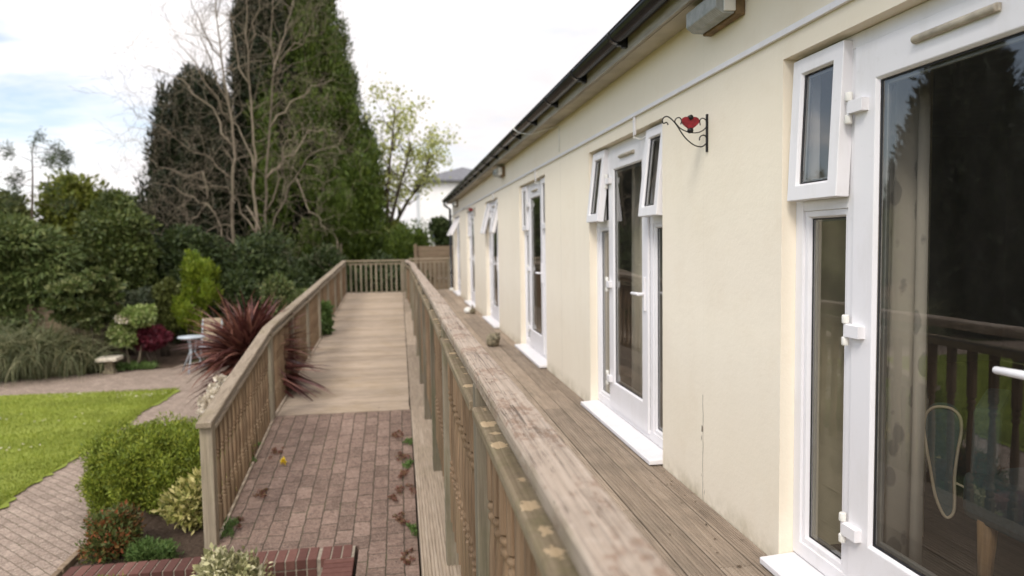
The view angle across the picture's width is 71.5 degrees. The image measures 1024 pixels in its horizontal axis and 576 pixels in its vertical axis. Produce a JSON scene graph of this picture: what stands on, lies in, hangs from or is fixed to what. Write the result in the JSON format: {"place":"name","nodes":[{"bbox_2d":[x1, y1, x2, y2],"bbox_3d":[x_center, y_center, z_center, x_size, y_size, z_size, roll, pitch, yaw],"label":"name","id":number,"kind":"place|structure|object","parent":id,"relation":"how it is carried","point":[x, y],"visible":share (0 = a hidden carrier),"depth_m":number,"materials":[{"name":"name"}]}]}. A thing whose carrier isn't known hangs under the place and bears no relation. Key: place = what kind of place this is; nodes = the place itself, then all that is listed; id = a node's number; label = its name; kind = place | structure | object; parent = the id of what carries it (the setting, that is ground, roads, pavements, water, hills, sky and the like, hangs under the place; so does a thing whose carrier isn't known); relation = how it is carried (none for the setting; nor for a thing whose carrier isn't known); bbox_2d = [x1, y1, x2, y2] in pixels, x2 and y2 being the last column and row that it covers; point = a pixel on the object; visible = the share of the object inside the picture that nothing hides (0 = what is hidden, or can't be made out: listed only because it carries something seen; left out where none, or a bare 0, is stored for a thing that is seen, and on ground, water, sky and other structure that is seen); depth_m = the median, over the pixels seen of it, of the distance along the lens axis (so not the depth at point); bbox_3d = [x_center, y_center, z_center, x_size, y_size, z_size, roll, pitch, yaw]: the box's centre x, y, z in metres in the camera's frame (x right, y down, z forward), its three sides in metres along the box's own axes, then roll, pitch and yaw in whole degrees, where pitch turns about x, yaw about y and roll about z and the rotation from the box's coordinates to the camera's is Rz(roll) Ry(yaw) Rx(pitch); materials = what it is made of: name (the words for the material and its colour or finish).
{"place":"outdoors","nodes":[
{"label":"outdoors","id":0,"kind":"place"},
{"bbox_2d":[0,387,180,508],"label":"lawn","id":1,"kind":"structure","parent":0,"point":[5,504],"depth_m":10.06,"materials":[{"name":"green plant"}]},
{"bbox_2d":[0,392,155,449],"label":"daisies","id":2,"kind":"object","parent":1,"relation":"on","point":[75,416],"visible":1,"depth_m":10.52,"materials":[{"name":"white plant"}]},
{"bbox_2d":[0,361,227,575],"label":"garden path","id":3,"kind":"structure","parent":0,"point":[41,531],"depth_m":7.26,"materials":[{"name":"beige brick"}]},
{"bbox_2d":[95,355,123,374],"bbox_3d":[-8.053,1.543,14.235,0.400,0.340,0.400,-1,4,-9],"label":"stone garden bench","id":4,"kind":"object","parent":3,"relation":"on","point":[109,364],"visible":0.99,"depth_m":14.16,"materials":[{"name":"beige stone"}]},
{"bbox_2d":[177,335,205,373],"bbox_3d":[-6.418,1.329,14.263,0.524,0.726,0.556,-1,4,-9],"label":"garden table","id":5,"kind":"object","parent":3,"relation":"on","point":[187,337],"visible":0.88,"depth_m":14.21,"materials":[{"name":"white metal"}]},
{"bbox_2d":[198,318,223,368],"bbox_3d":[-6.257,1.152,14.778,0.440,1.008,0.554,-1,4,-9],"label":"garden chair","id":6,"kind":"object","parent":3,"relation":"on","point":[212,320],"visible":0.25,"depth_m":14.93,"materials":[{"name":"beige wood"}]},
{"bbox_2d":[0,0,638,231],"label":"sky","id":7,"kind":"structure","parent":0,"point":[484,65],"materials":[{"name":"white"}]},
{"bbox_2d":[387,217,409,242],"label":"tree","id":8,"kind":"object","parent":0,"point":[396,222],"visible":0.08,"depth_m":28.24,"materials":[{"name":"green plant"}]},
{"bbox_2d":[20,283,1023,575],"bbox_3d":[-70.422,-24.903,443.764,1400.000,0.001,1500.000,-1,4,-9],"label":"ground","id":9,"kind":"structure","parent":0,"point":[410,409],"depth_m":12.13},
{"bbox_2d":[0,188,39,221],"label":"tree","id":10,"kind":"object","parent":9,"relation":"on","point":[21,207],"visible":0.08,"depth_m":21.58,"materials":[{"name":"green plant"}]},
{"bbox_2d":[0,318,42,374],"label":"grass clump","id":11,"kind":"object","parent":9,"relation":"on","point":[10,336],"visible":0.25,"depth_m":13.72,"materials":[{"name":"green plant"}]},
{"bbox_2d":[0,126,81,221],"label":"cedar sapling","id":12,"kind":"object","parent":9,"relation":"on","point":[53,159],"visible":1,"depth_m":15.96,"materials":[{"name":"green plant"}]},
{"bbox_2d":[0,311,84,387],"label":"grass clump","id":13,"kind":"object","parent":9,"relation":"on","point":[5,370],"visible":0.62,"depth_m":13.50,"materials":[{"name":"green plant"}]},
{"bbox_2d":[0,210,87,340],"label":"cedar shrub","id":14,"kind":"object","parent":9,"relation":"on","point":[36,257],"visible":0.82,"depth_m":14.85,"materials":[{"name":"green plant"}]},
{"bbox_2d":[0,305,119,382],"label":"grass clump","id":15,"kind":"object","parent":9,"relation":"on","point":[63,340],"visible":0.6,"depth_m":13.71,"materials":[{"name":"green plant"}]},
{"bbox_2d":[6,302,122,360],"bbox_3d":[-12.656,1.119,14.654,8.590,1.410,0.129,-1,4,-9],"label":"shrub","id":16,"kind":"object","parent":9,"relation":"on","point":[48,324],"visible":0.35,"depth_m":15.12,"materials":[{"name":"green plant"}]},
{"bbox_2d":[50,542,86,575],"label":"path edging","id":17,"kind":"object","parent":9,"relation":"on","point":[65,566],"visible":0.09,"depth_m":5.57,"materials":[{"name":"beige stone"}]},
{"bbox_2d":[28,168,109,239],"bbox_3d":[-14.107,-1.309,23.152,2.812,5.124,2.450,-1,4,-9],"label":"tree","id":18,"kind":"object","parent":9,"relation":"on","point":[82,191],"visible":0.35,"depth_m":22.38,"materials":[{"name":"green plant"}]},
{"bbox_2d":[13,326,135,381],"bbox_3d":[-8.855,1.194,14.292,2.705,1.499,2.666,-1,4,-9],"label":"grass clump","id":19,"kind":"object","parent":9,"relation":"on","point":[83,367],"visible":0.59,"depth_m":14.06,"materials":[{"name":"green plant"}]},
{"bbox_2d":[69,185,165,292],"bbox_3d":[-9.689,-0.458,17.205,2.445,4.066,2.201,-1,4,-9],"label":"bay tree","id":20,"kind":"object","parent":9,"relation":"on","point":[113,230],"visible":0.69,"depth_m":16.75,"materials":[{"name":"green plant"}]},
{"bbox_2d":[111,284,157,355],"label":"blue green shrub","id":21,"kind":"object","parent":9,"relation":"on","point":[135,297],"visible":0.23,"depth_m":15.86,"materials":[{"name":"green plant"}]},
{"bbox_2d":[87,334,214,372],"bbox_3d":[-11.092,1.495,17.326,7.400,0.148,6.550,-1,4,-9],"label":"back bed","id":22,"kind":"object","parent":9,"relation":"on","point":[173,358],"visible":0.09,"depth_m":15.99,"materials":[{"name":"soil"}]},
{"bbox_2d":[39,265,127,372],"bbox_3d":[-8.606,0.632,14.447,1.605,2.203,1.521,-1,4,-9],"label":"pale shrub","id":23,"kind":"object","parent":22,"relation":"on","point":[87,294],"visible":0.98,"depth_m":14.20,"materials":[{"name":"green plant"}]},
{"bbox_2d":[87,360,162,371],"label":"ground cover","id":24,"kind":"object","parent":22,"relation":"on","point":[135,365],"visible":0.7,"depth_m":14.60,"materials":[{"name":"plant"}]},
{"bbox_2d":[104,303,158,363],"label":"shrub","id":25,"kind":"object","parent":22,"relation":"on","point":[125,322],"visible":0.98,"depth_m":14.47,"materials":[{"name":"green plant"}]},
{"bbox_2d":[132,324,173,363],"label":"purple maple","id":26,"kind":"object","parent":9,"relation":"on","point":[153,338],"visible":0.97,"depth_m":14.79,"materials":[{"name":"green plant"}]},
{"bbox_2d":[72,467,249,566],"bbox_3d":[-3.444,1.927,8.752,1.060,0.154,7.100,-1,4,-9],"label":"planting bed","id":27,"kind":"object","parent":9,"relation":"on","point":[156,527],"visible":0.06,"depth_m":6.06,"materials":[{"name":"soil"}]},
{"bbox_2d":[74,499,146,564],"bbox_3d":[-3.246,1.948,5.763,0.523,0.432,0.652,-1,4,-9],"label":"red tipped shrub","id":28,"kind":"object","parent":27,"relation":"on","point":[117,529],"visible":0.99,"depth_m":5.67,"materials":[{"name":"green plant"}]},
{"bbox_2d":[122,534,183,562],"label":"plant","id":29,"kind":"object","parent":27,"relation":"on","point":[147,548],"visible":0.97,"depth_m":5.56,"materials":[{"name":"green plant"}]},
{"bbox_2d":[72,410,255,517],"bbox_3d":[-3.328,1.659,6.857,1.620,0.878,1.219,-1,4,-9],"label":"clipped shrub","id":30,"kind":"object","parent":27,"relation":"on","point":[131,463],"visible":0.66,"depth_m":6.47,"materials":[{"name":"green plant"}]},
{"bbox_2d":[150,467,236,534],"bbox_3d":[-2.748,1.825,6.180,0.679,0.564,0.539,-1,4,-9],"label":"variegated shrub","id":31,"kind":"object","parent":27,"relation":"on","point":[181,504],"visible":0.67,"depth_m":6.04,"materials":[{"name":"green plant"}]},
{"bbox_2d":[196,374,255,454],"bbox_3d":[-3.086,1.447,7.957,0.788,1.106,1.014,-1,4,-9],"label":"white flowering shrub","id":32,"kind":"object","parent":27,"relation":"on","point":[212,389],"visible":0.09,"depth_m":7.76,"materials":[{"name":"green plant"}]},
{"bbox_2d":[148,276,181,356],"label":"olive shrub","id":33,"kind":"object","parent":9,"relation":"on","point":[165,289],"visible":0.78,"depth_m":16.00,"materials":[{"name":"green plant"}]},
{"bbox_2d":[148,223,233,343],"bbox_3d":[-8.430,-0.105,18.431,2.622,3.165,2.250,-1,4,-9],"label":"dark shrub","id":34,"kind":"object","parent":9,"relation":"on","point":[176,242],"visible":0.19,"depth_m":17.99,"materials":[{"name":"green plant"}]},
{"bbox_2d":[132,59,262,269],"bbox_3d":[-11.126,-2.747,24.325,5.054,9.999,4.553,-1,4,-9],"label":"conifer tree","id":35,"kind":"object","parent":9,"relation":"on","point":[212,101],"visible":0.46,"depth_m":23.39,"materials":[{"name":"green plant"}]},
{"bbox_2d":[170,249,224,358],"bbox_3d":[-7.121,0.353,16.059,1.230,2.521,1.581,-1,4,-9],"label":"golden conifer","id":36,"kind":"object","parent":9,"relation":"on","point":[198,283],"visible":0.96,"depth_m":15.75,"materials":[{"name":"green plant"}]},
{"bbox_2d":[62,545,355,575],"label":"brick retaining wall","id":37,"kind":"structure","parent":9,"relation":"on","point":[330,561],"depth_m":5.22,"materials":[{"name":"red brick"}]},
{"bbox_2d":[68,0,396,289],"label":"bare tree","id":38,"kind":"object","parent":9,"relation":"on","point":[254,170],"visible":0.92,"depth_m":20.17,"materials":[{"name":"brown plant"}]},
{"bbox_2d":[173,287,332,414],"bbox_3d":[-3.303,0.955,9.417,2.228,2.033,1.990,-1,4,-9],"label":"cordyline","id":39,"kind":"object","parent":9,"relation":"on","point":[229,348],"visible":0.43,"depth_m":9.14,"materials":[{"name":"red plant"}]},
{"bbox_2d":[211,220,315,289],"bbox_3d":[-6.589,-0.200,19.009,2.744,3.239,2.794,-1,4,-9],"label":"dark shrub","id":40,"kind":"object","parent":9,"relation":"on","point":[262,259],"visible":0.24,"depth_m":18.46,"materials":[{"name":"green plant"}]},
{"bbox_2d":[225,0,313,256],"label":"conifer tree","id":41,"kind":"object","parent":9,"relation":"on","point":[244,84],"visible":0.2,"depth_m":24.64,"materials":[{"name":"green plant"}]},
{"bbox_2d":[256,270,308,316],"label":"shrub","id":42,"kind":"object","parent":9,"relation":"on","point":[283,287],"visible":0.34,"depth_m":14.72,"materials":[{"name":"green plant"}]},
{"bbox_2d":[213,410,419,575],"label":"brick ramp","id":43,"kind":"structure","parent":9,"relation":"on","point":[320,500],"depth_m":6.40,"materials":[{"name":"brown brick"}]},
{"bbox_2d":[220,522,235,538],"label":"weed","id":44,"kind":"object","parent":43,"relation":"on","point":[224,531],"visible":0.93,"depth_m":5.67,"materials":[{"name":"green plant"}]},
{"bbox_2d":[221,516,239,529],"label":"weed","id":45,"kind":"object","parent":43,"relation":"on","point":[228,522],"visible":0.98,"depth_m":5.81,"materials":[{"name":"green plant"}]},
{"bbox_2d":[230,516,244,528],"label":"weed","id":46,"kind":"object","parent":43,"relation":"on","point":[239,519],"visible":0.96,"depth_m":5.87,"materials":[{"name":"brown plant"}]},
{"bbox_2d":[252,488,267,497],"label":"weed","id":47,"kind":"object","parent":43,"relation":"on","point":[263,491],"visible":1,"depth_m":6.31,"materials":[{"name":"brown plant"}]},
{"bbox_2d":[267,446,284,459],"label":"weed","id":48,"kind":"object","parent":43,"relation":"on","point":[274,450],"visible":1,"depth_m":7.20,"materials":[{"name":"brown plant"}]},
{"bbox_2d":[280,456,286,464],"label":"dandelion","id":49,"kind":"object","parent":43,"relation":"on","point":[282,460],"visible":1,"depth_m":6.95,"materials":[{"name":"yellow plant"}]},
{"bbox_2d":[387,493,396,500],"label":"weed","id":50,"kind":"object","parent":43,"relation":"on","point":[393,497],"visible":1,"depth_m":6.27,"materials":[{"name":"brown plant"}]},
{"bbox_2d":[390,430,403,438],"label":"weed","id":51,"kind":"object","parent":43,"relation":"on","point":[394,434],"visible":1,"depth_m":7.66,"materials":[{"name":"plant"}]},
{"bbox_2d":[392,511,409,524],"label":"weed","id":52,"kind":"object","parent":43,"relation":"on","point":[400,519],"visible":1,"depth_m":5.92,"materials":[{"name":"brown plant"}]},
{"bbox_2d":[395,451,409,460],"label":"weed","id":53,"kind":"object","parent":43,"relation":"on","point":[403,455],"visible":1,"depth_m":7.11,"materials":[{"name":"brown plant"}]},
{"bbox_2d":[397,469,408,477],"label":"weed","id":54,"kind":"object","parent":43,"relation":"on","point":[403,472],"visible":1,"depth_m":6.73,"materials":[{"name":"brown plant"}]},
{"bbox_2d":[395,483,416,494],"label":"weed","id":55,"kind":"object","parent":43,"relation":"on","point":[398,488],"visible":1,"depth_m":6.44,"materials":[{"name":"brown plant"}]},
{"bbox_2d":[402,435,412,445],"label":"weed","id":56,"kind":"object","parent":43,"relation":"on","point":[406,441],"visible":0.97,"depth_m":7.45,"materials":[{"name":"green plant"}]},
{"bbox_2d":[402,458,413,468],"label":"weed","id":57,"kind":"object","parent":43,"relation":"on","point":[408,463],"visible":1,"depth_m":6.92,"materials":[{"name":"green plant"}]},
{"bbox_2d":[400,547,415,564],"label":"weed","id":58,"kind":"object","parent":43,"relation":"on","point":[406,561],"visible":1,"depth_m":5.22,"materials":[{"name":"brown plant"}]},
{"bbox_2d":[406,523,417,535],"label":"weed","id":59,"kind":"object","parent":43,"relation":"on","point":[412,527],"visible":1,"depth_m":5.74,"materials":[{"name":"green plant"}]},
{"bbox_2d":[226,313,743,566],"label":"leaf litter","id":60,"kind":"object","parent":43,"relation":"on","point":[408,446],"visible":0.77,"depth_m":6.31,"materials":[{"name":"brown plant"}]},
{"bbox_2d":[241,0,392,257],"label":"conifer tree","id":61,"kind":"object","parent":9,"relation":"on","point":[343,75],"visible":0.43,"depth_m":25.20,"materials":[{"name":"green plant"}]},
{"bbox_2d":[291,241,357,292],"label":"dark shrub","id":62,"kind":"object","parent":9,"relation":"on","point":[319,270],"visible":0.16,"depth_m":21.18,"materials":[{"name":"green plant"}]},
{"bbox_2d":[321,299,335,334],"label":"climbing plant","id":63,"kind":"object","parent":9,"relation":"on","point":[327,322],"visible":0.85,"depth_m":13.38,"materials":[{"name":"green plant"}]},
{"bbox_2d":[315,177,361,253],"bbox_3d":[-5.452,-1.183,22.525,1.448,4.688,1.290,-1,4,-9],"label":"topiary conifer","id":64,"kind":"object","parent":9,"relation":"on","point":[339,201],"visible":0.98,"depth_m":22.20,"materials":[{"name":"green plant"}]},
{"bbox_2d":[332,147,388,270],"bbox_3d":[-5.292,-1.577,24.759,2.724,6.675,2.763,-1,4,-9],"label":"conifer tree","id":65,"kind":"object","parent":9,"relation":"on","point":[363,242],"visible":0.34,"depth_m":24.26,"materials":[{"name":"green plant"}]},
{"bbox_2d":[347,250,432,292],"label":"dark shrub","id":66,"kind":"object","parent":9,"relation":"on","point":[380,257],"visible":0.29,"depth_m":21.70,"materials":[{"name":"green plant"}]},
{"bbox_2d":[379,222,419,267],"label":"dwarf conifer","id":67,"kind":"object","parent":9,"relation":"on","point":[397,248],"visible":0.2,"depth_m":23.99,"materials":[{"name":"green plant"}]},
{"bbox_2d":[359,72,464,232],"bbox_3d":[-4.244,-3.944,28.855,4.094,9.367,5.462,2,5,36],"label":"spring tree","id":68,"kind":"object","parent":9,"relation":"on","point":[425,177],"visible":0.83,"depth_m":28.09,"materials":[{"name":"green plant"}]},
{"bbox_2d":[399,217,437,278],"bbox_3d":[-3.272,-0.429,25.020,1.683,4.174,1.711,-4,5,-42],"label":"dwarf conifer","id":69,"kind":"object","parent":9,"relation":"on","point":[421,238],"visible":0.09,"depth_m":24.74,"materials":[{"name":"green plant"}]},
{"bbox_2d":[403,291,460,575],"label":"ramp edge plank","id":70,"kind":"object","parent":9,"relation":"on","point":[430,495],"visible":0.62,"depth_m":5.75,"materials":[{"name":"brown wood"}]},
{"bbox_2d":[404,260,675,575],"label":"wooden balustrade","id":71,"kind":"object","parent":70,"relation":"on","point":[526,494],"visible":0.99,"depth_m":2.02,"materials":[{"name":"brown wood"}]},
{"bbox_2d":[414,244,453,289],"bbox_3d":[-1.488,-0.138,22.640,3.190,2.560,0.129,-1,4,-9],"label":"garden fence","id":72,"kind":"object","parent":9,"relation":"on","point":[434,251],"visible":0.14,"depth_m":22.49,"materials":[{"name":"brown wood"}]},
{"bbox_2d":[427,214,452,283],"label":"evergreen shrub","id":73,"kind":"object","parent":9,"relation":"on","point":[439,227],"visible":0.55,"depth_m":24.96,"materials":[{"name":"green plant"}]},
{"bbox_2d":[412,167,471,245],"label":"white house","id":74,"kind":"structure","parent":9,"relation":"on","point":[432,206],"depth_m":49.54,"materials":[{"name":"paint"}]},
{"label":"front bed","id":75,"kind":"structure","parent":9,"relation":"on","visible":0},
{"bbox_2d":[191,542,275,575],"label":"cream variegated shrub","id":76,"kind":"object","parent":75,"relation":"on","point":[221,561],"visible":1,"depth_m":4.66,"materials":[{"name":"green plant"}]},
{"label":"shade bed","id":77,"kind":"structure","parent":9,"relation":"on","visible":0},
{"bbox_2d":[210,266,262,330],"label":"dark shrub","id":78,"kind":"object","parent":77,"relation":"on","point":[236,279],"visible":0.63,"depth_m":16.40,"materials":[{"name":"green plant"}]},
{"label":"deck substructure","id":79,"kind":"structure","parent":9,"relation":"on","visible":0},
{"bbox_2d":[437,289,773,575],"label":"deck","id":80,"kind":"structure","parent":79,"relation":"on","point":[653,507],"depth_m":3.95,"materials":[{"name":"brown wood"}]},
{"bbox_2d":[408,258,449,289],"bbox_3d":[-2.392,0.136,20.881,1.244,2.025,0.110,-1,4,-9],"label":"wooden balustrade","id":81,"kind":"object","parent":80,"relation":"on","point":[448,265],"visible":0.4,"depth_m":20.84,"materials":[{"name":"brown wood"}]},
{"bbox_2d":[464,305,475,313],"bbox_3d":[-0.807,0.401,13.650,0.267,0.175,0.156,2,5,42],"label":"white ornament","id":82,"kind":"object","parent":80,"relation":"on","point":[472,310],"visible":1,"depth_m":13.60,"materials":[{"name":"ceramic"}]},
{"bbox_2d":[486,332,499,346],"bbox_3d":[-0.245,0.662,9.262,0.180,0.200,0.221,-1,4,-9],"label":"stone ornament","id":83,"kind":"object","parent":80,"relation":"on","point":[492,339],"visible":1,"depth_m":9.21,"materials":[{"name":"beige stone"}]},
{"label":"ramp substructure","id":84,"kind":"structure","parent":9,"relation":"on","visible":0},
{"bbox_2d":[276,291,409,415],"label":"ramp","id":85,"kind":"structure","parent":84,"relation":"on","point":[369,327],"depth_m":10.97,"materials":[{"name":"brown wood"}]},
{"bbox_2d":[195,260,346,549],"bbox_3d":[-3.475,0.681,12.546,0.123,2.012,14.500,-1,4,-9],"label":"wooden balustrade","id":86,"kind":"object","parent":85,"relation":"on","point":[250,394],"visible":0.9,"depth_m":6.96,"materials":[{"name":"brown wood"}]},
{"bbox_2d":[347,260,405,330],"bbox_3d":[-3.775,0.228,19.855,1.580,2.015,0.110,-1,4,-9],"label":"wooden balustrade","id":87,"kind":"object","parent":85,"relation":"on","point":[402,268],"visible":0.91,"depth_m":19.79,"materials":[{"name":"brown wood"}]},
{"bbox_2d":[442,0,1023,575],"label":"bungalow","id":88,"kind":"object","parent":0,"point":[750,412],"visible":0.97,"depth_m":3.59,"materials":[{"name":"paint"}]},
{"bbox_2d":[447,217,460,295],"bbox_3d":[-1.500,-0.875,18.946,0.357,2.052,1.630,-1,4,-9],"label":"patio door","id":89,"kind":"structure","parent":88,"relation":"in","point":[455,225],"depth_m":19.25,"materials":[{"name":"white plastic"}]},
{"bbox_2d":[452,201,457,206],"bbox_3d":[-1.476,-2.175,18.448,0.134,0.131,0.352,-1,4,-9],"label":"wall light","id":90,"kind":"object","parent":88,"relation":"attached to","point":[454,204],"visible":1,"depth_m":18.28,"materials":[{"name":"white plastic"}]},
{"bbox_2d":[464,210,474,307],"bbox_3d":[-0.878,-0.662,15.477,0.218,2.052,1.630,-1,4,-9],"label":"patio door","id":91,"kind":"structure","parent":88,"relation":"in","point":[471,302],"depth_m":15.75,"materials":[{"name":"white plastic"}]},
{"bbox_2d":[480,199,499,327],"bbox_3d":[-0.325,-0.443,11.937,0.235,2.052,1.630,-1,4,-9],"label":"patio door","id":92,"kind":"structure","parent":88,"relation":"in","point":[491,211],"depth_m":12.14,"materials":[{"name":"white plastic"}]},
{"bbox_2d":[493,167,504,177],"bbox_3d":[-0.192,-1.685,10.364,0.134,0.131,0.352,-1,4,-9],"label":"wall light","id":93,"kind":"object","parent":88,"relation":"attached to","point":[499,172],"visible":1,"depth_m":10.20,"materials":[{"name":"white plastic"}]},
{"bbox_2d":[515,177,546,367],"bbox_3d":[0.254,-0.221,8.350,0.218,2.052,1.630,-1,4,-9],"label":"patio door","id":94,"kind":"structure","parent":88,"relation":"in","point":[535,347],"depth_m":8.64,"materials":[{"name":"white plastic"}]},
{"bbox_2d":[581,123,662,464],"bbox_3d":[0.785,-0.015,5.008,0.218,2.052,1.630,-1,4,-9],"label":"patio door","id":95,"kind":"structure","parent":88,"relation":"in","point":[637,422],"depth_m":4.85,"materials":[{"name":"white plastic"}]},
{"bbox_2d":[632,161,642,398],"bbox_3d":[1.054,-0.113,5.258,0.102,2.180,0.950,-1,4,-9],"label":"curtain","id":96,"kind":"object","parent":88,"relation":"hanging from","point":[636,287],"visible":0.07,"depth_m":5.60,"materials":[{"name":"grey fabric"}]},
{"bbox_2d":[662,114,707,151],"bbox_3d":[0.855,-0.767,3.517,0.239,0.185,0.020,-1,4,-9],"label":"heart bracket","id":97,"kind":"object","parent":88,"relation":"attached to","point":[690,122],"visible":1,"depth_m":3.52,"materials":[{"name":"black metal"}]},
{"bbox_2d":[686,0,744,36],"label":"wall light","id":98,"kind":"object","parent":88,"relation":"attached to","point":[707,18],"visible":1,"depth_m":3.23,"materials":[{"name":"white plastic"}]},
{"bbox_2d":[760,0,1023,575],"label":"patio door","id":99,"kind":"structure","parent":88,"relation":"in","point":[930,31],"depth_m":2.49,"materials":[{"name":"white plastic"}]},
{"bbox_2d":[873,63,930,575],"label":"curtain","id":100,"kind":"object","parent":88,"relation":"hanging from","point":[907,308],"visible":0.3,"depth_m":2.55,"materials":[{"name":"fabric"}]},
{"bbox_2d":[924,388,1023,575],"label":"tub chair","id":101,"kind":"object","parent":88,"relation":"on","point":[993,497],"visible":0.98,"depth_m":2.68,"materials":[{"name":"teal fabric"}]}
]}

